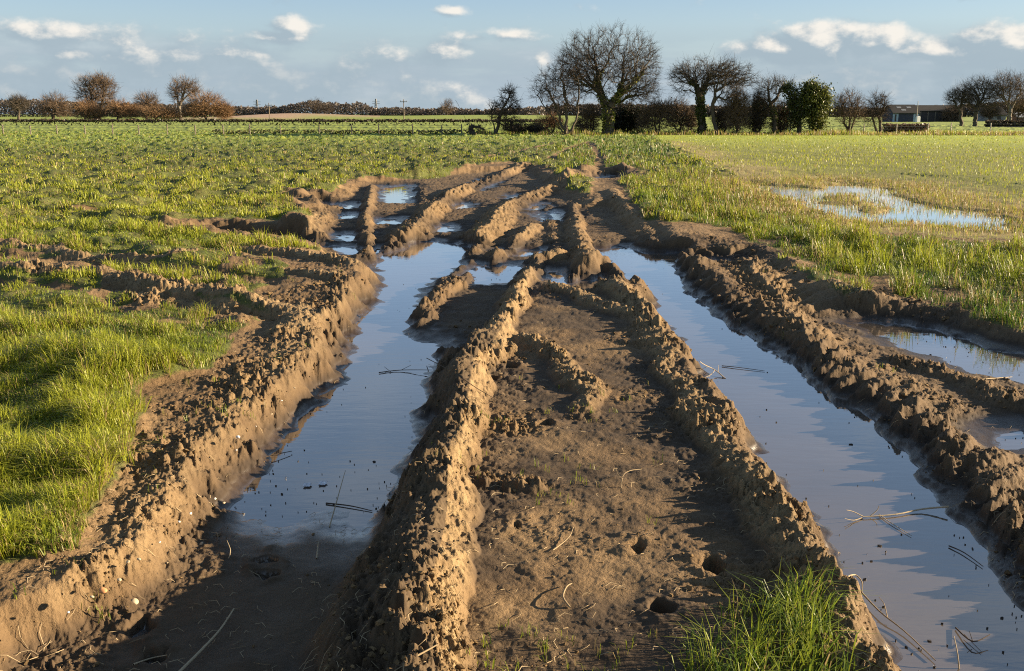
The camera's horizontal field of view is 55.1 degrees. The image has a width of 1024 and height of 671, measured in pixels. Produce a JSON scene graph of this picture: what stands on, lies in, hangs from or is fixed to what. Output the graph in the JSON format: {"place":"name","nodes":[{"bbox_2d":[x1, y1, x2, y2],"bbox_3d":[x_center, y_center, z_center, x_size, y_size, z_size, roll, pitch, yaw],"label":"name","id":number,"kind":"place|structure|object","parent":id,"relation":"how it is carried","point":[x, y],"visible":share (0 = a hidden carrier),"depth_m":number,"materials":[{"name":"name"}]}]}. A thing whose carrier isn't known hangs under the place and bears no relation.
{"place":"outdoors","nodes":[
{"label":"outdoors","id":0,"kind":"place"},
{"bbox_2d":[0,113,1023,670],"bbox_3d":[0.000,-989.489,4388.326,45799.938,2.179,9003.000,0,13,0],"label":"ground","id":1,"kind":"structure","parent":0,"point":[218,469],"depth_m":5.51,"materials":[{"name":"soil"}]},
{"bbox_2d":[3,92,32,118],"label":"oak","id":2,"kind":"object","parent":1,"relation":"on","point":[17,103],"visible":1,"depth_m":291.45,"materials":[{"name":"brown plant"}]},
{"bbox_2d":[33,89,73,118],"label":"oak","id":3,"kind":"object","parent":1,"relation":"on","point":[55,105],"visible":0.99,"depth_m":254.46,"materials":[{"name":"brown plant"}]},
{"bbox_2d":[64,97,110,119],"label":"willow bush","id":4,"kind":"object","parent":1,"relation":"on","point":[94,112],"visible":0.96,"depth_m":240.85,"materials":[{"name":"brown plant"}]},
{"bbox_2d":[70,68,122,119],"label":"oak","id":5,"kind":"object","parent":1,"relation":"on","point":[103,83],"visible":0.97,"depth_m":246.55,"materials":[{"name":"brown plant"}]},
{"bbox_2d":[99,587,107,593],"bbox_3d":[-1.361,0.848,3.266,0.028,0.016,0.024,26,31,15],"label":"stone","id":6,"kind":"object","parent":1,"relation":"on","point":[102,590],"visible":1,"depth_m":3.26,"materials":[{"name":"stone"}]},
{"bbox_2d":[101,96,141,118],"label":"willow bush","id":7,"kind":"object","parent":1,"relation":"on","point":[127,110],"visible":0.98,"depth_m":240.80,"materials":[{"name":"brown plant"}]},
{"bbox_2d":[131,598,138,604],"bbox_3d":[-1.339,0.944,3.482,0.028,0.018,0.027,30,29,12],"label":"stone","id":8,"kind":"object","parent":1,"relation":"on","point":[135,601],"visible":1,"depth_m":3.48,"materials":[{"name":"white stone"}]},
{"bbox_2d":[129,90,164,119],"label":"tree","id":9,"kind":"object","parent":1,"relation":"on","point":[145,101],"visible":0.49,"depth_m":247.46,"materials":[{"name":"brown plant"}]},
{"bbox_2d":[134,102,189,119],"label":"willow bush","id":10,"kind":"object","parent":1,"relation":"on","point":[166,113],"visible":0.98,"depth_m":239.81,"materials":[{"name":"brown plant"}]},
{"bbox_2d":[163,75,204,118],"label":"tree","id":11,"kind":"object","parent":1,"relation":"on","point":[183,86],"visible":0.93,"depth_m":252.02,"materials":[{"name":"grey plant"}]},
{"bbox_2d":[178,89,232,119],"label":"willow bush","id":12,"kind":"object","parent":1,"relation":"on","point":[204,106],"visible":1,"depth_m":242.31,"materials":[{"name":"brown plant"}]},
{"bbox_2d":[179,608,234,670],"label":"reed stalk","id":13,"kind":"object","parent":1,"relation":"on","point":[200,650],"visible":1,"depth_m":3.21,"materials":[{"name":"beige plant"}]},
{"bbox_2d":[211,100,237,119],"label":"willow bush","id":14,"kind":"object","parent":1,"relation":"on","point":[229,113],"visible":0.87,"depth_m":244.28,"materials":[{"name":"brown plant"}]},
{"bbox_2d":[0,124,461,134],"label":"wire fence","id":15,"kind":"object","parent":1,"relation":"on","point":[222,127],"visible":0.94,"depth_m":74.35,"materials":[{"name":"brown wood"}]},
{"bbox_2d":[0,98,545,116],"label":"wood","id":16,"kind":"object","parent":1,"relation":"on","point":[346,108],"visible":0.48,"depth_m":552.07,"materials":[{"name":"brown plant"}]},
{"bbox_2d":[0,118,562,124],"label":"field hedge","id":17,"kind":"object","parent":1,"relation":"on","point":[182,121],"visible":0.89,"depth_m":136.50,"materials":[{"name":"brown plant"}]},
{"bbox_2d":[306,97,334,113],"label":"tree","id":18,"kind":"object","parent":1,"relation":"on","point":[315,106],"visible":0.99,"depth_m":408.59,"materials":[{"name":"brown plant"}]},
{"bbox_2d":[329,472,344,526],"bbox_3d":[-0.780,0.730,4.382,0.006,0.137,0.315,1,13,3],"label":"reed stalk","id":19,"kind":"object","parent":1,"relation":"on","point":[336,502],"visible":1,"depth_m":4.35,"materials":[{"name":"beige plant"}]},
{"bbox_2d":[212,128,477,134],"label":"ditch hedge","id":20,"kind":"object","parent":1,"relation":"on","point":[330,131],"visible":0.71,"depth_m":75.26,"materials":[{"name":"green plant"}]},
{"bbox_2d":[404,644,436,660],"bbox_3d":[-0.251,0.882,2.724,0.008,0.007,0.121,12,17,43],"label":"twig","id":21,"kind":"object","parent":1,"relation":"on","point":[421,653],"visible":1,"depth_m":2.73,"materials":[{"name":"wood"}]},
{"bbox_2d":[438,97,454,114],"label":"tree","id":22,"kind":"object","parent":1,"relation":"on","point":[446,110],"visible":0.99,"depth_m":408.64,"materials":[{"name":"brown plant"}]},
{"bbox_2d":[8,221,896,670],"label":"grass shoots","id":23,"kind":"object","parent":1,"relation":"on","point":[544,645],"depth_m":3.35,"materials":[{"name":"green plant"}]},
{"bbox_2d":[427,358,503,403],"bbox_3d":[-0.406,0.233,6.272,0.176,0.231,1.673,-5,14,-20],"label":"twig","id":24,"kind":"object","parent":1,"relation":"on","point":[465,380],"visible":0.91,"depth_m":5.59,"materials":[{"name":"brown wood"}]},
{"bbox_2d":[456,101,489,134],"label":"fallen tree","id":25,"kind":"object","parent":1,"relation":"on","point":[471,127],"visible":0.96,"depth_m":73.27,"materials":[{"name":"brown wood"}]},
{"bbox_2d":[486,83,531,133],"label":"thorn tree","id":26,"kind":"object","parent":1,"relation":"on","point":[501,111],"visible":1,"depth_m":73.01,"materials":[{"name":"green plant"}]},
{"bbox_2d":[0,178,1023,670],"bbox_3d":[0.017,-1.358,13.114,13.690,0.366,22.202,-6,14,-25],"label":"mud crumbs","id":27,"kind":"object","parent":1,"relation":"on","point":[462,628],"visible":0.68,"depth_m":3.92,"materials":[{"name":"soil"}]},
{"bbox_2d":[4,226,1023,670],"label":"straw litter","id":28,"kind":"object","parent":1,"relation":"on","point":[454,568],"visible":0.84,"depth_m":3.51,"materials":[{"name":"brown plant"}]},
{"bbox_2d":[499,118,545,133],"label":"shrub","id":29,"kind":"object","parent":1,"relation":"on","point":[532,128],"visible":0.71,"depth_m":74.98,"materials":[{"name":"plant"}]},
{"bbox_2d":[532,108,564,131],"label":"shrub","id":30,"kind":"object","parent":1,"relation":"on","point":[550,124],"visible":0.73,"depth_m":77.02,"materials":[{"name":"plant"}]},
{"bbox_2d":[527,45,590,134],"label":"leaning tree","id":31,"kind":"object","parent":1,"relation":"on","point":[547,88],"visible":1,"depth_m":71.62,"materials":[{"name":"brown plant"}]},
{"bbox_2d":[553,525,573,550],"bbox_3d":[0.201,0.785,3.839,0.078,0.016,0.241,1,13,4],"label":"twig","id":32,"kind":"object","parent":1,"relation":"on","point":[563,538],"visible":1,"depth_m":3.81,"materials":[{"name":"wood"}]},
{"bbox_2d":[562,583,571,607],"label":"twig","id":33,"kind":"object","parent":1,"relation":"on","point":[567,604],"visible":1,"depth_m":3.33,"materials":[{"name":"wood"}]},
{"bbox_2d":[568,102,602,132],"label":"shrub","id":34,"kind":"object","parent":1,"relation":"on","point":[587,119],"visible":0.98,"depth_m":74.95,"materials":[{"name":"green plant"}]},
{"bbox_2d":[551,19,667,133],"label":"oak tree","id":35,"kind":"object","parent":1,"relation":"on","point":[628,88],"visible":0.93,"depth_m":73.14,"materials":[{"name":"brown plant"}]},
{"bbox_2d":[613,100,647,132],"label":"shrub","id":36,"kind":"object","parent":1,"relation":"on","point":[624,118],"visible":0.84,"depth_m":77.62,"materials":[{"name":"green plant"}]},
{"bbox_2d":[634,93,680,132],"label":"shrub","id":37,"kind":"object","parent":1,"relation":"on","point":[658,112],"visible":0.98,"depth_m":75.83,"materials":[{"name":"plant"}]},
{"bbox_2d":[663,96,697,132],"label":"shrub","id":38,"kind":"object","parent":1,"relation":"on","point":[687,117],"visible":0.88,"depth_m":76.82,"materials":[{"name":"brown plant"}]},
{"bbox_2d":[665,50,761,132],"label":"oak tree","id":39,"kind":"object","parent":1,"relation":"on","point":[700,101],"visible":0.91,"depth_m":75.36,"materials":[{"name":"brown plant"}]},
{"bbox_2d":[708,102,730,133],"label":"shrub","id":40,"kind":"object","parent":1,"relation":"on","point":[717,117],"visible":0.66,"depth_m":75.92,"materials":[{"name":"plant"}]},
{"bbox_2d":[699,61,749,130],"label":"bent tree","id":41,"kind":"object","parent":1,"relation":"on","point":[715,91],"visible":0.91,"depth_m":74.56,"materials":[{"name":"brown plant"}]},
{"bbox_2d":[718,84,754,132],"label":"shrub","id":42,"kind":"object","parent":1,"relation":"on","point":[735,113],"visible":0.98,"depth_m":74.80,"materials":[{"name":"plant"}]},
{"bbox_2d":[476,128,1023,135],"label":"verge grass","id":43,"kind":"structure","parent":1,"relation":"on","point":[814,132],"depth_m":73.31,"materials":[{"name":"green plant"}]},
{"bbox_2d":[742,86,775,132],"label":"shrub","id":44,"kind":"object","parent":1,"relation":"on","point":[758,117],"visible":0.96,"depth_m":75.75,"materials":[{"name":"green plant"}]},
{"bbox_2d":[658,557,878,670],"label":"long grass","id":45,"kind":"structure","parent":1,"relation":"on","point":[808,627],"depth_m":2.98,"materials":[{"name":"green plant"}]},
{"bbox_2d":[748,70,797,133],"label":"thorn tree","id":46,"kind":"object","parent":1,"relation":"on","point":[773,108],"visible":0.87,"depth_m":75.67,"materials":[{"name":"brown plant"}]},
{"bbox_2d":[765,101,792,132],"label":"shrub","id":47,"kind":"object","parent":1,"relation":"on","point":[781,117],"visible":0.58,"depth_m":76.87,"materials":[{"name":"green plant"}]},
{"bbox_2d":[545,101,1022,116],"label":"wood","id":48,"kind":"object","parent":1,"relation":"on","point":[970,113],"visible":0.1,"depth_m":511.34,"materials":[{"name":"brown plant"}]},
{"bbox_2d":[546,123,1023,132],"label":"wire fence","id":49,"kind":"object","parent":1,"relation":"on","point":[896,127],"visible":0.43,"depth_m":77.76,"materials":[{"name":"brown wood"}]},
{"bbox_2d":[775,79,808,133],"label":"ivy pillar","id":50,"kind":"structure","parent":1,"relation":"on","point":[793,107],"depth_m":74.76,"materials":[{"name":"green plant"}]},
{"bbox_2d":[795,75,837,131],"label":"ivy tree","id":51,"kind":"object","parent":1,"relation":"on","point":[818,99],"visible":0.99,"depth_m":74.52,"materials":[{"name":"green plant"}]},
{"bbox_2d":[658,130,1023,238],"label":"crop seedlings","id":52,"kind":"object","parent":1,"relation":"on","point":[952,184],"visible":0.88,"depth_m":31.00,"materials":[{"name":"green plant"}]},
{"bbox_2d":[829,87,869,131],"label":"hawthorn","id":53,"kind":"object","parent":1,"relation":"on","point":[841,106],"visible":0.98,"depth_m":76.84,"materials":[{"name":"brown plant"}]},
{"bbox_2d":[849,574,862,591],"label":"reed stalk","id":54,"kind":"object","parent":1,"relation":"on","point":[858,577],"visible":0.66,"depth_m":3.64,"materials":[{"name":"beige plant"}]},
{"bbox_2d":[705,174,1023,234],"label":"drowned stubble","id":55,"kind":"object","parent":1,"relation":"on","point":[901,192],"visible":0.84,"depth_m":18.91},
{"bbox_2d":[863,86,895,132],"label":"hawthorn","id":56,"kind":"object","parent":1,"relation":"on","point":[883,105],"visible":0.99,"depth_m":77.85,"materials":[{"name":"plant"}]},
{"bbox_2d":[882,123,929,132],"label":"bramble strip","id":57,"kind":"object","parent":1,"relation":"on","point":[905,127],"visible":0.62,"depth_m":79.83,"materials":[{"name":"brown plant"}]},
{"bbox_2d":[916,105,958,121],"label":"long shed","id":58,"kind":"structure","parent":1,"relation":"on","point":[931,113],"depth_m":201.58,"materials":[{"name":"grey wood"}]},
{"bbox_2d":[938,105,965,121],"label":"thicket","id":59,"kind":"object","parent":1,"relation":"on","point":[949,114],"visible":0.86,"depth_m":199.54,"materials":[{"name":"plant"}]},
{"bbox_2d":[940,80,977,125],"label":"field oak","id":60,"kind":"object","parent":1,"relation":"on","point":[955,103],"visible":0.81,"depth_m":124.31,"materials":[{"name":"brown plant"}]},
{"bbox_2d":[948,73,1003,125],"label":"field oak","id":61,"kind":"object","parent":1,"relation":"on","point":[978,86],"visible":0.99,"depth_m":123.10,"materials":[{"name":"brown plant"}]},
{"bbox_2d":[978,101,1005,121],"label":"thicket","id":62,"kind":"object","parent":1,"relation":"on","point":[986,112],"visible":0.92,"depth_m":199.22,"materials":[{"name":"plant"}]},
{"bbox_2d":[977,108,1006,120],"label":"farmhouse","id":63,"kind":"object","parent":1,"relation":"on","point":[1002,116],"visible":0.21,"depth_m":217.30,"materials":[{"name":"grey glass"}]},
{"bbox_2d":[982,67,1023,124],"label":"ash tree","id":64,"kind":"object","parent":1,"relation":"on","point":[1005,89],"visible":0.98,"depth_m":122.97,"materials":[{"name":"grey plant"}]},
{"bbox_2d":[984,119,1023,126],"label":"garden hedge","id":65,"kind":"object","parent":1,"relation":"on","point":[1004,123],"visible":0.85,"depth_m":117.81,"materials":[{"name":"green plant"}]},
{"bbox_2d":[1002,96,1023,120],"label":"thicket","id":66,"kind":"object","parent":1,"relation":"on","point":[1014,110],"visible":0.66,"depth_m":199.45,"materials":[{"name":"brown plant"}]},
{"bbox_2d":[1006,112,1023,120],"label":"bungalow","id":67,"kind":"object","parent":1,"relation":"on","point":[1019,118],"visible":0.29,"depth_m":217.83,"materials":[{"name":"grey brick"}]},
{"bbox_2d":[0,128,1023,558],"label":"pasture grass","id":68,"kind":"structure","parent":0,"point":[54,470],"depth_m":9.94,"materials":[{"name":"green plant"}]},
{"bbox_2d":[0,0,1023,113],"label":"sky","id":69,"kind":"structure","parent":0,"point":[422,53],"materials":[{"name":"blue"}]},
{"bbox_2d":[132,176,1023,670],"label":"rut water","id":70,"kind":"structure","parent":0,"point":[924,580],"depth_m":5.22,"materials":[{"name":"blue liquid"}]},
{"bbox_2d":[132,655,166,664],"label":"reed stalk","id":71,"kind":"object","parent":70,"relation":"on","point":[147,659],"visible":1,"depth_m":3.17,"materials":[{"name":"plant"}]},
{"bbox_2d":[303,482,310,486],"bbox_3d":[-0.987,0.717,4.730,0.039,0.010,0.044,0,13,0],"label":"film scrap","id":72,"kind":"object","parent":70,"relation":"on","point":[307,484],"visible":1,"depth_m":4.72,"materials":[{"name":"plastic"}]},
{"bbox_2d":[326,502,371,510],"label":"twig","id":73,"kind":"object","parent":70,"relation":"on","point":[347,505],"visible":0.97,"depth_m":4.48,"materials":[{"name":"wood"}]},
{"bbox_2d":[234,268,1023,667],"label":"floating scraps","id":74,"kind":"object","parent":70,"relation":"on","point":[786,474],"visible":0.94,"depth_m":4.46,"materials":[{"name":"brown plant"}]},
{"bbox_2d":[699,361,724,377],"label":"dead weed","id":75,"kind":"object","parent":70,"relation":"on","point":[713,369],"visible":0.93,"depth_m":6.71,"materials":[{"name":"beige plant"}]},
{"bbox_2d":[845,506,948,535],"bbox_3d":[1.725,0.800,4.283,0.514,0.048,0.235,-3,13,-12],"label":"twig","id":76,"kind":"object","parent":70,"relation":"on","point":[898,514],"visible":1,"depth_m":4.37,"materials":[{"name":"brown wood"}]},
{"bbox_2d":[861,592,935,660],"bbox_3d":[1.330,0.986,3.450,0.028,0.045,0.517,-2,13,-9],"label":"reed stalk","id":77,"kind":"object","parent":70,"relation":"on","point":[894,622],"visible":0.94,"depth_m":3.44,"materials":[{"name":"plant"}]},
{"bbox_2d":[954,637,959,668],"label":"reed stalk","id":78,"kind":"object","parent":70,"relation":"on","point":[957,654],"visible":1,"depth_m":3.19,"materials":[{"name":"beige plant"}]},
{"bbox_2d":[949,545,982,565],"bbox_3d":[1.842,0.891,3.974,0.016,0.008,0.199,-4,13,-15],"label":"twig","id":79,"kind":"object","parent":70,"relation":"on","point":[965,553],"visible":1,"depth_m":3.99,"materials":[{"name":"brown wood"}]},
{"bbox_2d":[955,627,989,651],"bbox_3d":[1.553,1.019,3.337,0.090,0.038,0.133,-10,16,-38],"label":"twig","id":80,"kind":"object","parent":70,"relation":"on","point":[964,635],"visible":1,"depth_m":3.32,"materials":[{"name":"brown wood"}]},
{"bbox_2d":[759,186,1019,229],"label":"field water","id":81,"kind":"structure","parent":0,"point":[933,215],"depth_m":17.94,"materials":[{"name":"blue liquid"}]},
{"bbox_2d":[882,105,920,121],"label":"barn","id":82,"kind":"structure","parent":0,"point":[905,113],"depth_m":195.39,"materials":[{"name":"grey metal"}]},
{"bbox_2d":[892,114,898,121],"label":"door","id":83,"kind":"structure","parent":82,"relation":"in","point":[895,116],"depth_m":195.17,"materials":[{"name":"metal"}]}
]}

